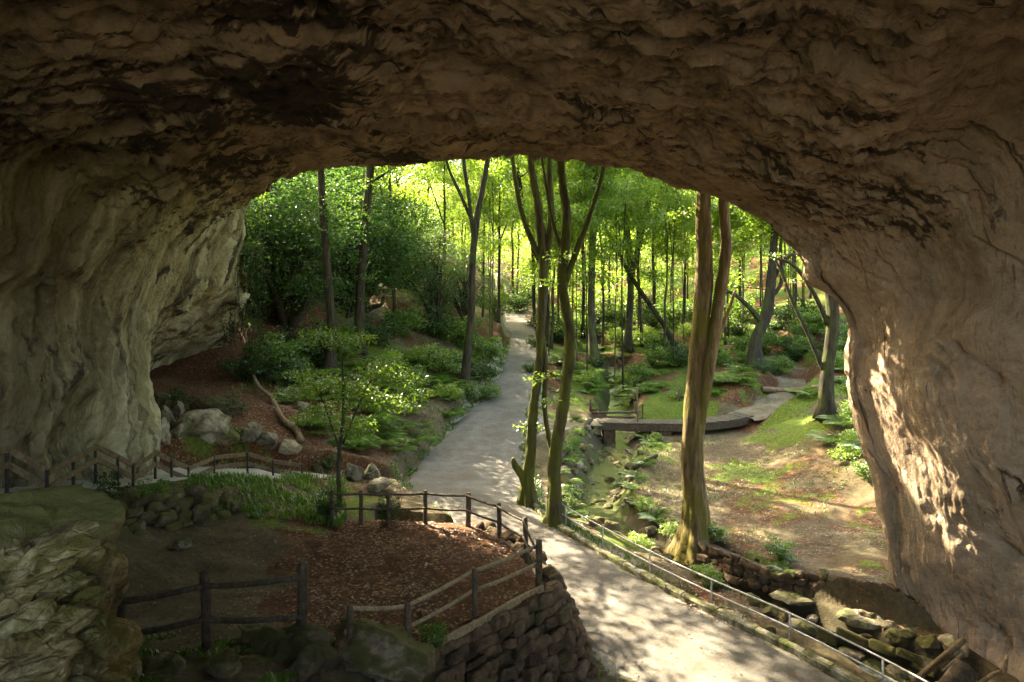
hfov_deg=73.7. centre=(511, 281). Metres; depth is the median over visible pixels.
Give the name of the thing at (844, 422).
fern
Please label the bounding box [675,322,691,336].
shrub
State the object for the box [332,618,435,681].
boulder
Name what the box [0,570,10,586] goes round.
broken stone
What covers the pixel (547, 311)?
tree
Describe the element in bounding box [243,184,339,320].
evergreen tree
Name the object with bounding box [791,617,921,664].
stream step
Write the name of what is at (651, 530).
bank stone
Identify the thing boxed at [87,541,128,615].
boulder
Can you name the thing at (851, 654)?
stream stone
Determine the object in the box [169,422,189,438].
boulder
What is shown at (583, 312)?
slender tree
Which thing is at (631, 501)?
fern
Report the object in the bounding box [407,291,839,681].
path
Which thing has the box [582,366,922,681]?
stream
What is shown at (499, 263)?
slender tree
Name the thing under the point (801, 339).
shrub
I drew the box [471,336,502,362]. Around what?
shrub
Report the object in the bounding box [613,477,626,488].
shrub
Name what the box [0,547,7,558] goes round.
broken stone
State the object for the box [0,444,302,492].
stair railing
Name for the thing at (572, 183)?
slender tree
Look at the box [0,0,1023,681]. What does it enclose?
cave rock
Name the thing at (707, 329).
tree
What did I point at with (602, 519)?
bank stone
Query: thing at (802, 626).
bank stone
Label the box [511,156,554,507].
tree
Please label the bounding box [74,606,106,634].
broken stone
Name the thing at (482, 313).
slender tree
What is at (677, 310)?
shrub
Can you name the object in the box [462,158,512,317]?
slender tree
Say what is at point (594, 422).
trail
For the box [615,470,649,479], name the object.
fern
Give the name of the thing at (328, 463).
shrub
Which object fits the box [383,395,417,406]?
fern
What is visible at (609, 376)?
fern
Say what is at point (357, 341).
sapling
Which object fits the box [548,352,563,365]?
shrub
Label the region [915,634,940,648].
bank stone
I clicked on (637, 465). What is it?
log
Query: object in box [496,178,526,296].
slender tree
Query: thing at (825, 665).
kerb
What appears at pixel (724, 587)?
bank stone
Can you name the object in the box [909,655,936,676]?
stream stone
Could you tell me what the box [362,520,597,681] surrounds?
retaining wall
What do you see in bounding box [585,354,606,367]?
shrub
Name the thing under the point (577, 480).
fern
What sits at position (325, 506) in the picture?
shrub
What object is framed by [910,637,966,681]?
propped timber
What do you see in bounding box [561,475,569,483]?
bank stone
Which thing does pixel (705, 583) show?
bank stone
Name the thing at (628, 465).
bank stone
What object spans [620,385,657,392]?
fern
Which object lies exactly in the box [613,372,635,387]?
shrub
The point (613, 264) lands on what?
slender tree
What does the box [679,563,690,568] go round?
bank stone
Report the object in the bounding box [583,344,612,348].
fern
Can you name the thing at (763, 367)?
shrub
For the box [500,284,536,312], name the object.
shrub
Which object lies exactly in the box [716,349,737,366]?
shrub
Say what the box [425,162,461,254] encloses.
slender tree
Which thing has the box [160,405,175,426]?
boulder
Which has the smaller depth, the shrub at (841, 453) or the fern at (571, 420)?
the shrub at (841, 453)
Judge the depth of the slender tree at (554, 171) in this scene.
56.97 m
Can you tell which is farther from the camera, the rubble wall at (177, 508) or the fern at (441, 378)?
the fern at (441, 378)
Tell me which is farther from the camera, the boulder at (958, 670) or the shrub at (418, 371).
the shrub at (418, 371)
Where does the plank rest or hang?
on the propped timber
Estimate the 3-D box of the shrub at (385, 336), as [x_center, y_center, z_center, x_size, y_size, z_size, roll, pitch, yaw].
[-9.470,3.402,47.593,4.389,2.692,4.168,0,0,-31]
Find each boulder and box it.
[0,484,125,547]
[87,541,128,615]
[134,661,141,678]
[140,652,185,681]
[154,392,171,407]
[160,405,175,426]
[160,417,170,445]
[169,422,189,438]
[171,400,184,415]
[172,537,192,550]
[175,408,231,434]
[189,395,243,414]
[200,432,215,443]
[203,649,241,678]
[215,427,239,445]
[237,615,262,643]
[238,422,263,442]
[247,622,332,661]
[256,430,278,449]
[278,439,301,454]
[279,385,301,400]
[289,640,339,681]
[295,401,307,411]
[311,464,324,473]
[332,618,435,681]
[344,463,363,480]
[364,463,380,479]
[366,477,391,493]
[768,589,814,605]
[836,608,882,629]
[838,644,864,660]
[884,626,914,647]
[886,663,912,677]
[938,659,977,681]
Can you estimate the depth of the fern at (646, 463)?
33.73 m
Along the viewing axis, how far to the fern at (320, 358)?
39.90 m
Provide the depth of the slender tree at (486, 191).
55.65 m
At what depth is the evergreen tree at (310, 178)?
55.42 m
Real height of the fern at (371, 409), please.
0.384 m
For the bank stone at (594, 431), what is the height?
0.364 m
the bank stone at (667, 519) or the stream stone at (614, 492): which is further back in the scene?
the stream stone at (614, 492)
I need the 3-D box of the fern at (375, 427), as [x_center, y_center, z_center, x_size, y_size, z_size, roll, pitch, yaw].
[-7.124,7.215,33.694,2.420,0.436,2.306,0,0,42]
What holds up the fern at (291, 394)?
on the ground at (837, 591)
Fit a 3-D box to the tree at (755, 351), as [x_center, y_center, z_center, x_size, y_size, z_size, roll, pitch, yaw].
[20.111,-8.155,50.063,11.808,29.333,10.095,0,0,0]
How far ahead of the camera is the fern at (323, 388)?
35.48 m
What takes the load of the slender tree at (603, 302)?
on the ground at (837, 591)
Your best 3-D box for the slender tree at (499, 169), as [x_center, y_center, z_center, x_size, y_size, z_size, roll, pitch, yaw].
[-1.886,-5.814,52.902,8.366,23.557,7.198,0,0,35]
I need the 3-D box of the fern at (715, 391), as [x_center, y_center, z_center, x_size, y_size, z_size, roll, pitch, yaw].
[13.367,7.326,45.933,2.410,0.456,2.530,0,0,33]
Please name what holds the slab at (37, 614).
on the broken stone
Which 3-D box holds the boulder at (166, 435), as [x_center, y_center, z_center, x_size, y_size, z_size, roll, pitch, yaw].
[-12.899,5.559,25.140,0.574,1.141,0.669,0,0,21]
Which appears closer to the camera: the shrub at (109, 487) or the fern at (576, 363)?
the shrub at (109, 487)
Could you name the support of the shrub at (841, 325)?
on the ground at (837, 591)
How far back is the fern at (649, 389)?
48.36 m
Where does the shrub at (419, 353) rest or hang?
on the ground at (837, 591)
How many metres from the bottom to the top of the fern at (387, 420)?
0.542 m
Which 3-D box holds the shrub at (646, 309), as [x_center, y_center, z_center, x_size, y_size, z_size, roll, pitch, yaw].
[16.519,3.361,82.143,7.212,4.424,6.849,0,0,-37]
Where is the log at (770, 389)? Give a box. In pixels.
[761,385,818,392]
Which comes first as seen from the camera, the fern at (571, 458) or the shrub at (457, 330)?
the fern at (571, 458)
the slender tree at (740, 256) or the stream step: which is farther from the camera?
the slender tree at (740, 256)
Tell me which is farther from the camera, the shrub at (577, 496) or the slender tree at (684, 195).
the slender tree at (684, 195)
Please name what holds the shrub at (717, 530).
on the ground at (837, 591)
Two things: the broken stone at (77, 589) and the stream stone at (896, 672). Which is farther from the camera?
the stream stone at (896, 672)
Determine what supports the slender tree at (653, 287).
on the ground at (837, 591)
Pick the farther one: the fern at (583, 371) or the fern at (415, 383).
the fern at (583, 371)
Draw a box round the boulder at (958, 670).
[938,659,977,681]
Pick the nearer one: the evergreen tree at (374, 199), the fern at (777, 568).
the fern at (777, 568)
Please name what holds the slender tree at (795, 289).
on the ground at (837, 591)
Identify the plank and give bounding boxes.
[940,653,964,675]
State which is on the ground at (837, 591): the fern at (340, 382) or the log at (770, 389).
the fern at (340, 382)
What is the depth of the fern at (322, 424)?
30.70 m
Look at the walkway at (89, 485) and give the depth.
17.96 m
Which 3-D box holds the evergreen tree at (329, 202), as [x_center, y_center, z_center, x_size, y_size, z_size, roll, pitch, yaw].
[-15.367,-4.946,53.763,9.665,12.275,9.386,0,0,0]
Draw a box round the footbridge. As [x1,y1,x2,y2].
[596,403,753,443]
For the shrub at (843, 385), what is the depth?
38.40 m
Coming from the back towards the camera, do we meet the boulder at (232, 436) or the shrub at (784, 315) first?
the shrub at (784, 315)
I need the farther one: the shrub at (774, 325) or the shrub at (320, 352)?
the shrub at (774, 325)
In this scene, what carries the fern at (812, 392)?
on the ground at (837, 591)
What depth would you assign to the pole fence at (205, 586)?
11.93 m
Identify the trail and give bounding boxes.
[521,419,602,431]
[727,378,805,420]
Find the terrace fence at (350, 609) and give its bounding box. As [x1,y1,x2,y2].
[329,490,543,643]
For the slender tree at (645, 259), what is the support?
on the ground at (837, 591)
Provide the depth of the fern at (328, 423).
31.99 m
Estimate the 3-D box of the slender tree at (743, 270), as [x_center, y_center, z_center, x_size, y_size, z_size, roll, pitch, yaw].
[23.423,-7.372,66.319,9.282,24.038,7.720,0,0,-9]
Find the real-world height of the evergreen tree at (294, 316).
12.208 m
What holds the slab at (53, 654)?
on the slab at (62, 672)
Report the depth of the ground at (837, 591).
24.50 m
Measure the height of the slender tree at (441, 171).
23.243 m
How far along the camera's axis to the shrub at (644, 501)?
28.39 m
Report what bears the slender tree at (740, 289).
on the ground at (837, 591)
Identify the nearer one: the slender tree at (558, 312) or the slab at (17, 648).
the slab at (17, 648)
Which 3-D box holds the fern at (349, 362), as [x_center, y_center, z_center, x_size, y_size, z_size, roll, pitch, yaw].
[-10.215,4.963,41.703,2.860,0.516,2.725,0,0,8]
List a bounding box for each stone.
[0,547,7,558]
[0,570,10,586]
[0,614,12,620]
[5,538,32,557]
[37,557,70,568]
[59,582,88,600]
[66,672,95,681]
[69,586,110,606]
[71,646,94,674]
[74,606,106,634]
[75,598,90,604]
[76,626,105,645]
[87,628,108,649]
[101,611,106,626]
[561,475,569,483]
[563,458,574,466]
[571,468,578,475]
[572,500,582,508]
[577,460,583,468]
[578,443,587,451]
[588,518,601,526]
[591,429,597,434]
[593,498,602,502]
[594,516,605,522]
[603,503,612,508]
[603,520,620,531]
[604,476,614,481]
[609,489,619,496]
[612,495,617,501]
[624,462,633,469]
[626,496,639,506]
[633,479,643,484]
[645,525,656,534]
[649,506,659,514]
[651,546,661,552]
[661,554,670,559]
[663,516,673,523]
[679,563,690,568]
[701,578,718,588]
[717,580,729,589]
[741,593,762,605]
[759,624,775,633]
[762,604,777,617]
[776,608,788,622]
[788,618,817,635]
[806,614,818,623]
[817,568,828,578]
[838,649,859,663]
[858,609,872,618]
[859,633,871,637]
[880,620,896,628]
[887,664,908,679]
[904,665,915,672]
[905,628,916,636]
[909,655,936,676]
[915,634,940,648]
[938,633,969,657]
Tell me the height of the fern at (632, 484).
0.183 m
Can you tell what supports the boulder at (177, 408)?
on the ground at (837, 591)
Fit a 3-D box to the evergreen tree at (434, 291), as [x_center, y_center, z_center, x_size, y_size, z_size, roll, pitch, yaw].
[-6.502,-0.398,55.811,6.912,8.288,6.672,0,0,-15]
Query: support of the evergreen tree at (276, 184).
on the ground at (837, 591)
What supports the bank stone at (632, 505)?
on the ground at (837, 591)
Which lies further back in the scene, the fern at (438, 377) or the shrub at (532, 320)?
the shrub at (532, 320)
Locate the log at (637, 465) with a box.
[631,454,657,469]
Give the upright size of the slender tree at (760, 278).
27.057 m
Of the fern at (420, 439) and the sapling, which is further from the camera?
the fern at (420, 439)
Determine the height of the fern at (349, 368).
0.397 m
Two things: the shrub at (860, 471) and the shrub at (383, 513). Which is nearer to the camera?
the shrub at (383, 513)
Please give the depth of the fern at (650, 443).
37.27 m
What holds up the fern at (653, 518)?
on the ground at (837, 591)
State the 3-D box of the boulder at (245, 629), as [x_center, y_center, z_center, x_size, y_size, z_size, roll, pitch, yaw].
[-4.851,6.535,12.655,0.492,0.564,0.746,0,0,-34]
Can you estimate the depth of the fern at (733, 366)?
48.71 m
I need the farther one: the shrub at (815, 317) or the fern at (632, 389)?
the shrub at (815, 317)
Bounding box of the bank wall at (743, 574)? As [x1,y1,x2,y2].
[696,539,924,608]
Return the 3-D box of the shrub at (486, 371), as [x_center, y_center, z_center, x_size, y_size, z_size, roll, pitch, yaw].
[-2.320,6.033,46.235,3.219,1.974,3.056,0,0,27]
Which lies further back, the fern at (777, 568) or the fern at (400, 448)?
the fern at (400, 448)
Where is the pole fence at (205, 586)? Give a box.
[116,561,307,649]
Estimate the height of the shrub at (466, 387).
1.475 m
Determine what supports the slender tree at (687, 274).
on the ground at (837, 591)
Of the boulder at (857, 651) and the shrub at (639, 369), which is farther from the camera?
the shrub at (639, 369)
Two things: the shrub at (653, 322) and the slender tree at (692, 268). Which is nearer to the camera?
the slender tree at (692, 268)
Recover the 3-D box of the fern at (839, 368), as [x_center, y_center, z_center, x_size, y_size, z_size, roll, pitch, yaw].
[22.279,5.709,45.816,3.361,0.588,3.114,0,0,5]
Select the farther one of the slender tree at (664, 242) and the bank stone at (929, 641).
the slender tree at (664, 242)
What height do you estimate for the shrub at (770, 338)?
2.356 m
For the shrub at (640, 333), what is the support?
on the ground at (837, 591)
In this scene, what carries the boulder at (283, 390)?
on the ground at (837, 591)
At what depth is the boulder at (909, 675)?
18.07 m
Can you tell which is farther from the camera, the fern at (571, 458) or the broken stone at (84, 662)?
the fern at (571, 458)
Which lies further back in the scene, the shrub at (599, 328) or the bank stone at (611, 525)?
the shrub at (599, 328)
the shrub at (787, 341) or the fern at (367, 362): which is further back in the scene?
the shrub at (787, 341)
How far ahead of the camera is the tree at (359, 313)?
45.45 m
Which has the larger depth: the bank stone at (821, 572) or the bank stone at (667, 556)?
the bank stone at (667, 556)
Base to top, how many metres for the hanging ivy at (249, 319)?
3.528 m
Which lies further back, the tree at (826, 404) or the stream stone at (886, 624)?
the tree at (826, 404)
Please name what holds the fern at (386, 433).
on the ground at (837, 591)
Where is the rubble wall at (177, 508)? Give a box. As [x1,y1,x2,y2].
[121,484,242,536]
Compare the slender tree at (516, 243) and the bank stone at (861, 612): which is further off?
the slender tree at (516, 243)
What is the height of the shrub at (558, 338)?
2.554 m
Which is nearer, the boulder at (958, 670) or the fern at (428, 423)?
the boulder at (958, 670)
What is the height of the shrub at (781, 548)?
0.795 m
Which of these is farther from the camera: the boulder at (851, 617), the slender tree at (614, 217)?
the slender tree at (614, 217)
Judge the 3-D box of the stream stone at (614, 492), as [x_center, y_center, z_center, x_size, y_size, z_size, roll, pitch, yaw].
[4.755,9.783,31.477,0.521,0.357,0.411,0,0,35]
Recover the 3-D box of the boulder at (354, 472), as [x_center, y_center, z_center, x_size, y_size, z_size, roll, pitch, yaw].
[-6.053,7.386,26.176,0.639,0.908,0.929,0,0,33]
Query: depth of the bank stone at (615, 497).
30.86 m
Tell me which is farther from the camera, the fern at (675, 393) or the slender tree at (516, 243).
the slender tree at (516, 243)
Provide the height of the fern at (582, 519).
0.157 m
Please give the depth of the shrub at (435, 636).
13.52 m
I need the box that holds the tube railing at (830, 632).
[539,488,927,681]
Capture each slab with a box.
[0,518,99,587]
[0,558,77,617]
[0,597,59,639]
[0,629,45,674]
[0,631,83,681]
[18,652,79,681]
[35,566,96,600]
[40,604,99,641]
[57,585,103,607]
[71,538,110,572]
[77,616,117,658]
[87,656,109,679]
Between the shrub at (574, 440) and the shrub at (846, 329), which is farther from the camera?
the shrub at (846, 329)
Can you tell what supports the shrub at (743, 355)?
on the ground at (837, 591)
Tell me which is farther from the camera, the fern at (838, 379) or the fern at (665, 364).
the fern at (665, 364)
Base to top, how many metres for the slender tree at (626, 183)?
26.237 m
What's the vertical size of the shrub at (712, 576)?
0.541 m
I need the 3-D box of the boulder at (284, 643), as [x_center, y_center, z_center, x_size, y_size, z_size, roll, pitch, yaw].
[-3.938,6.489,12.137,1.532,0.815,1.011,0,0,0]
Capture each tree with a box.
[233,194,287,315]
[243,166,388,331]
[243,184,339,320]
[254,171,326,218]
[274,167,377,289]
[274,171,360,207]
[275,167,400,250]
[285,166,435,318]
[289,168,350,373]
[331,166,394,269]
[343,163,420,355]
[352,163,436,288]
[360,165,447,312]
[368,167,442,286]
[374,199,462,294]
[390,226,468,322]
[400,159,478,298]
[406,162,455,242]
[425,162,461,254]
[431,160,490,284]
[433,161,498,266]
[442,247,497,322]
[443,157,508,265]
[445,158,489,390]
[446,155,533,336]
[451,160,484,317]
[452,155,533,357]
[452,155,553,323]
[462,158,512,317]
[495,178,532,294]
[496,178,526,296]
[498,159,547,316]
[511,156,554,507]
[513,158,588,348]
[513,161,573,323]
[514,155,588,346]
[514,162,627,320]
[519,157,575,355]
[521,165,536,319]
[523,159,631,370]
[531,158,605,528]
[546,159,623,364]
[547,202,576,271]
[573,173,659,350]
[577,167,659,373]
[581,242,584,338]
[586,179,679,350]
[586,220,641,306]
[587,166,600,366]
[590,167,677,390]
[602,170,681,346]
[607,211,621,310]
[619,171,651,352]
[620,169,660,341]
[623,176,695,350]
[630,201,682,273]
[635,171,718,365]
[642,188,695,305]
[644,190,687,328]
[651,201,657,316]
[659,186,696,338]
[663,192,755,571]
[683,197,757,344]
[686,231,688,309]
[689,189,713,241]
[695,194,795,370]
[711,196,760,335]
[711,198,753,338]
[711,212,767,322]
[717,201,785,304]
[730,210,744,322]
[738,238,741,311]
[750,228,802,347]
[757,232,794,324]
[760,224,761,310]
[765,252,839,421]
[784,242,786,291]
[795,256,796,325]
[801,262,804,306]
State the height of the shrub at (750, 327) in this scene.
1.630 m
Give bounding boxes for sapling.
[272,326,435,500]
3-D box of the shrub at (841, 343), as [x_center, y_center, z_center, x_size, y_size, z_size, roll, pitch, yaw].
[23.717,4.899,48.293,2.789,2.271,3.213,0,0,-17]
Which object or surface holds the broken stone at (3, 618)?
on the broken stone
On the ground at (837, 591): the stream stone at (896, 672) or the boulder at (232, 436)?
the boulder at (232, 436)
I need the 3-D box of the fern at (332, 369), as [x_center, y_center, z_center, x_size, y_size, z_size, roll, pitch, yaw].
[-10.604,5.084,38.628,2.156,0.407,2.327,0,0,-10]
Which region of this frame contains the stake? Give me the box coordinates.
[636,387,638,436]
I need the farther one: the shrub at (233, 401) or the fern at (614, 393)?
the fern at (614, 393)
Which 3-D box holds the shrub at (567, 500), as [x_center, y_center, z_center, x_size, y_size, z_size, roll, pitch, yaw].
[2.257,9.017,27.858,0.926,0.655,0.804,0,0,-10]
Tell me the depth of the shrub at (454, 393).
41.26 m
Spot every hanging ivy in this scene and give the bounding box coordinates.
[218,295,269,356]
[233,192,268,250]
[233,234,269,298]
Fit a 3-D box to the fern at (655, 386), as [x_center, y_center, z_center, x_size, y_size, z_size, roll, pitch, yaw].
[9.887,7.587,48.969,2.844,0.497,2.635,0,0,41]
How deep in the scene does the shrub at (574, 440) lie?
36.53 m
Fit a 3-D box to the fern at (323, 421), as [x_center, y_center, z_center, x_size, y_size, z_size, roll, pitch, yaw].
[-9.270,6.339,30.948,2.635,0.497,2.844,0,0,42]
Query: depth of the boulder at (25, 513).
10.36 m
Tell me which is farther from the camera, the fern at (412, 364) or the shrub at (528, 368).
the shrub at (528, 368)
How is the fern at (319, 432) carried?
on the ground at (837, 591)
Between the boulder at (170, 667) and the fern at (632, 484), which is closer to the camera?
the boulder at (170, 667)
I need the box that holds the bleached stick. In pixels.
[979,654,1007,681]
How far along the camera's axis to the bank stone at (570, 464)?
33.84 m
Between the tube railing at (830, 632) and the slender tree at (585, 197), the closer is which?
the tube railing at (830, 632)
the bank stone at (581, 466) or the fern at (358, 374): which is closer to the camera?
the bank stone at (581, 466)
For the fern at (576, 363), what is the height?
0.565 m
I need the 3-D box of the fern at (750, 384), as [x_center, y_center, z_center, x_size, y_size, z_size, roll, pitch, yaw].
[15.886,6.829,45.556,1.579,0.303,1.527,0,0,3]
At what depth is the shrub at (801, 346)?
54.48 m
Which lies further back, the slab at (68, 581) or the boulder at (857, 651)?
the boulder at (857, 651)
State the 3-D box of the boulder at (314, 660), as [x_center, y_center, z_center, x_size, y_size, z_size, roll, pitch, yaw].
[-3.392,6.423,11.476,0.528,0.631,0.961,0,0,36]
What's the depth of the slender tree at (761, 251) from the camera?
57.72 m
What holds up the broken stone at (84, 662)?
on the rock at (99, 668)
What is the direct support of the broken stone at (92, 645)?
on the rock at (99, 668)
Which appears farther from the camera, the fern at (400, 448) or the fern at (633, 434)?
the fern at (633, 434)
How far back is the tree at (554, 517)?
25.24 m
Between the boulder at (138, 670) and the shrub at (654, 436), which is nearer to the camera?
the boulder at (138, 670)
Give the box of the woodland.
[379,160,801,319]
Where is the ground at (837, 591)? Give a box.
[111,179,1019,681]
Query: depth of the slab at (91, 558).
8.14 m
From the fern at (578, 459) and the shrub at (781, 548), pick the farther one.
the fern at (578, 459)
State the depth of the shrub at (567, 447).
35.17 m
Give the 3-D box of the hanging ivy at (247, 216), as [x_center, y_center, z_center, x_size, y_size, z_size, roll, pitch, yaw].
[-13.290,-3.058,33.079,3.445,3.622,1.948,0,0,0]
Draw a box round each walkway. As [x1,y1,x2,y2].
[0,480,116,493]
[109,467,331,486]
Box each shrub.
[81,468,136,499]
[131,478,176,502]
[156,384,196,403]
[208,393,247,414]
[216,341,288,383]
[241,331,315,376]
[266,357,318,387]
[271,319,342,366]
[312,486,343,519]
[313,449,342,471]
[314,325,358,359]
[351,312,411,347]
[366,348,408,375]
[373,490,401,522]
[381,306,428,339]
[397,363,431,386]
[403,342,447,366]
[407,304,458,339]
[416,620,448,650]
[418,346,462,375]
[430,381,463,401]
[438,315,483,346]
[454,379,482,400]
[458,356,502,383]
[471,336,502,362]
[475,288,519,318]
[476,383,502,401]
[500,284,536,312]
[520,358,534,372]
[524,308,562,327]
[524,335,547,346]
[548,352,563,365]
[550,321,581,343]
[550,322,583,340]
[555,311,585,329]
[562,441,575,455]
[562,493,578,507]
[563,484,587,499]
[566,434,583,448]
[567,412,581,420]
[569,427,586,434]
[575,299,618,327]
[576,369,599,382]
[577,319,608,338]
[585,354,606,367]
[596,303,635,329]
[604,327,633,345]
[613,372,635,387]
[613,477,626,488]
[625,363,651,383]
[626,531,655,549]
[632,324,658,343]
[633,292,674,323]
[633,495,659,511]
[637,312,659,326]
[639,345,673,368]
[640,343,667,353]
[641,331,669,349]
[647,431,662,440]
[654,298,692,328]
[656,521,678,540]
[659,346,688,367]
[665,338,688,362]
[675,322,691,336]
[685,297,731,318]
[689,562,720,577]
[701,570,724,588]
[707,521,728,541]
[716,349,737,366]
[723,317,753,335]
[726,331,764,354]
[728,294,758,323]
[735,348,747,363]
[746,325,767,334]
[746,329,786,354]
[752,357,777,374]
[758,295,809,323]
[762,535,796,561]
[765,355,796,375]
[767,320,781,330]
[768,316,787,330]
[772,561,789,570]
[775,334,795,349]
[776,343,806,361]
[779,335,797,348]
[785,323,812,336]
[790,307,825,334]
[791,298,825,314]
[791,339,810,351]
[792,335,814,346]
[815,330,847,355]
[821,318,846,329]
[821,322,848,339]
[823,335,847,360]
[827,442,862,461]
[834,350,844,366]
[834,375,847,399]
[836,399,852,420]
[836,428,859,447]
[850,460,870,480]
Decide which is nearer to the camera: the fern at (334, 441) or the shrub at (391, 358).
the fern at (334, 441)
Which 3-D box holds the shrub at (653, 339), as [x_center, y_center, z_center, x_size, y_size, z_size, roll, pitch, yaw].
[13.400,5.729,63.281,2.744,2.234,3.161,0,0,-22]
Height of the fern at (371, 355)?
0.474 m
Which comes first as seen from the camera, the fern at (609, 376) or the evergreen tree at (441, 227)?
the fern at (609, 376)
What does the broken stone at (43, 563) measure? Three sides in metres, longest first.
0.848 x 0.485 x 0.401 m
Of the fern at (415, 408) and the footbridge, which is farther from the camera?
the footbridge
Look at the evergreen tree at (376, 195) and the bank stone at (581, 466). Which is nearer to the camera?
the bank stone at (581, 466)
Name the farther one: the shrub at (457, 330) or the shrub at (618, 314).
the shrub at (618, 314)
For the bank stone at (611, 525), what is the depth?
25.16 m
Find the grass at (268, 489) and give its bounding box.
[132,289,889,681]
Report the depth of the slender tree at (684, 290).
69.80 m
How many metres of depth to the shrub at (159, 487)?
19.84 m
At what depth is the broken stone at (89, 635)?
7.08 m
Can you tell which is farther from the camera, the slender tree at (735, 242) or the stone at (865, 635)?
the slender tree at (735, 242)
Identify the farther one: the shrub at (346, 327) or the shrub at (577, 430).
the shrub at (346, 327)
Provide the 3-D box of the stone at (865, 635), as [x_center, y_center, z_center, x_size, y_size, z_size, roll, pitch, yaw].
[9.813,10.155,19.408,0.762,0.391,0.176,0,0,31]
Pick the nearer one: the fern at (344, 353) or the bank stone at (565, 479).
the bank stone at (565, 479)
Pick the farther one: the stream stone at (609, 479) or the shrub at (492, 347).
the shrub at (492, 347)
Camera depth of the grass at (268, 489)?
23.24 m
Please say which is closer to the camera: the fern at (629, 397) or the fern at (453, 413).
the fern at (453, 413)
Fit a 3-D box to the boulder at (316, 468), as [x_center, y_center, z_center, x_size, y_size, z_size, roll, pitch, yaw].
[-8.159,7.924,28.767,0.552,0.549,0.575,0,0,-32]
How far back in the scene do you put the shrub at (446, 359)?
44.93 m
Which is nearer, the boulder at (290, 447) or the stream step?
the stream step
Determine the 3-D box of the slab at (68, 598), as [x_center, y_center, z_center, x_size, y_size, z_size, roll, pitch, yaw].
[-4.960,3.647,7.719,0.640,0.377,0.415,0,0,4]
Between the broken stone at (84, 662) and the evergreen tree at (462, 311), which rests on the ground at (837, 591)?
the evergreen tree at (462, 311)
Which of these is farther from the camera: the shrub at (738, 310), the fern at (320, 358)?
the shrub at (738, 310)
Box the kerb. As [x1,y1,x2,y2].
[532,502,865,681]
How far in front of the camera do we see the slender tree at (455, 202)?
79.73 m
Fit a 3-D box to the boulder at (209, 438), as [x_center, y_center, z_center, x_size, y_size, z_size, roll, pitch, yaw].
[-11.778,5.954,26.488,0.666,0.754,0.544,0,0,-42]
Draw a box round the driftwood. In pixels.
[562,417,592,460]
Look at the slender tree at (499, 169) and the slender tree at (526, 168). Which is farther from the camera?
the slender tree at (526, 168)
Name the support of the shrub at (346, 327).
on the ground at (837, 591)
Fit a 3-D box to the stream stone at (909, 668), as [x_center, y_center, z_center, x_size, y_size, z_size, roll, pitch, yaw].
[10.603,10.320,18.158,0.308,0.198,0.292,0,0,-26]
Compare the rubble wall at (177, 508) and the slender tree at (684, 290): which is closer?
the rubble wall at (177, 508)
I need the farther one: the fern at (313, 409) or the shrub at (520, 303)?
the shrub at (520, 303)
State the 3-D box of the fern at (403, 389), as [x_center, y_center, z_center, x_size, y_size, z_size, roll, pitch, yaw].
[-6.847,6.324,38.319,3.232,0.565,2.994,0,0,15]
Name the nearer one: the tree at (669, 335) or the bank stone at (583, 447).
the bank stone at (583, 447)
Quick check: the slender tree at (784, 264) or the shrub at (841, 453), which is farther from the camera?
the slender tree at (784, 264)
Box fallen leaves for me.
[127,322,942,681]
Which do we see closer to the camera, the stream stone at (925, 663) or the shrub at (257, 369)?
the stream stone at (925, 663)
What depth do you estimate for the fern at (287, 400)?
33.05 m
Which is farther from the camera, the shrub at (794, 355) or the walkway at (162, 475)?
the shrub at (794, 355)
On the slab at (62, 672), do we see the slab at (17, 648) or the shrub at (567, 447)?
the slab at (17, 648)
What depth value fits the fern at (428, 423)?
37.19 m
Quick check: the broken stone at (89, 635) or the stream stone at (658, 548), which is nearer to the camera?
the broken stone at (89, 635)
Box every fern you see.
[272,389,323,399]
[277,398,296,402]
[283,416,337,426]
[285,416,321,425]
[298,355,323,360]
[298,405,325,413]
[298,419,332,427]
[299,384,341,391]
[303,425,339,434]
[305,389,339,400]
[307,413,341,427]
[314,378,362,386]
[317,368,340,373]
[325,434,370,448]
[326,435,373,446]
[333,370,351,373]
[336,351,356,357]
[337,358,365,366]
[337,364,364,370]
[337,426,377,443]
[343,441,377,448]
[344,370,384,377]
[344,436,382,446]
[344,443,380,450]
[346,399,388,408]
[346,411,394,422]
[348,359,372,365]
[348,422,389,432]
[358,416,402,426]
[361,380,400,388]
[361,405,388,412]
[362,354,400,360]
[363,431,411,445]
[372,387,412,397]
[373,425,406,436]
[382,355,415,361]
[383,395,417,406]
[386,443,417,451]
[387,419,422,429]
[388,379,428,388]
[393,406,426,413]
[397,428,441,443]
[402,388,436,394]
[406,361,424,365]
[416,420,439,425]
[417,377,446,385]
[422,373,456,382]
[426,374,450,379]
[429,381,459,386]
[440,394,465,399]
[441,407,468,415]
[548,359,583,365]
[561,478,584,487]
[561,485,581,495]
[562,457,582,463]
[563,456,577,462]
[565,451,578,457]
[566,503,588,514]
[567,419,585,422]
[574,365,606,373]
[576,516,589,521]
[577,387,604,392]
[580,380,612,386]
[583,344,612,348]
[605,373,619,378]
[608,390,629,395]
[611,353,633,356]
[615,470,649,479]
[616,394,634,400]
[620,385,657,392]
[620,481,638,486]
[623,484,638,489]
[626,498,646,504]
[628,431,649,437]
[631,457,657,464]
[633,383,666,389]
[634,386,659,391]
[638,507,675,523]
[640,440,662,445]
[647,368,670,374]
[649,361,678,365]
[667,389,685,395]
[711,387,726,393]
[713,376,732,382]
[721,376,748,382]
[722,372,766,380]
[723,364,752,370]
[740,381,761,385]
[765,560,796,574]
[784,386,837,394]
[805,429,849,442]
[815,414,852,426]
[816,361,844,370]
[834,440,861,452]
[835,376,844,382]
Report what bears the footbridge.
on the ground at (837, 591)
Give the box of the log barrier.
[589,389,680,418]

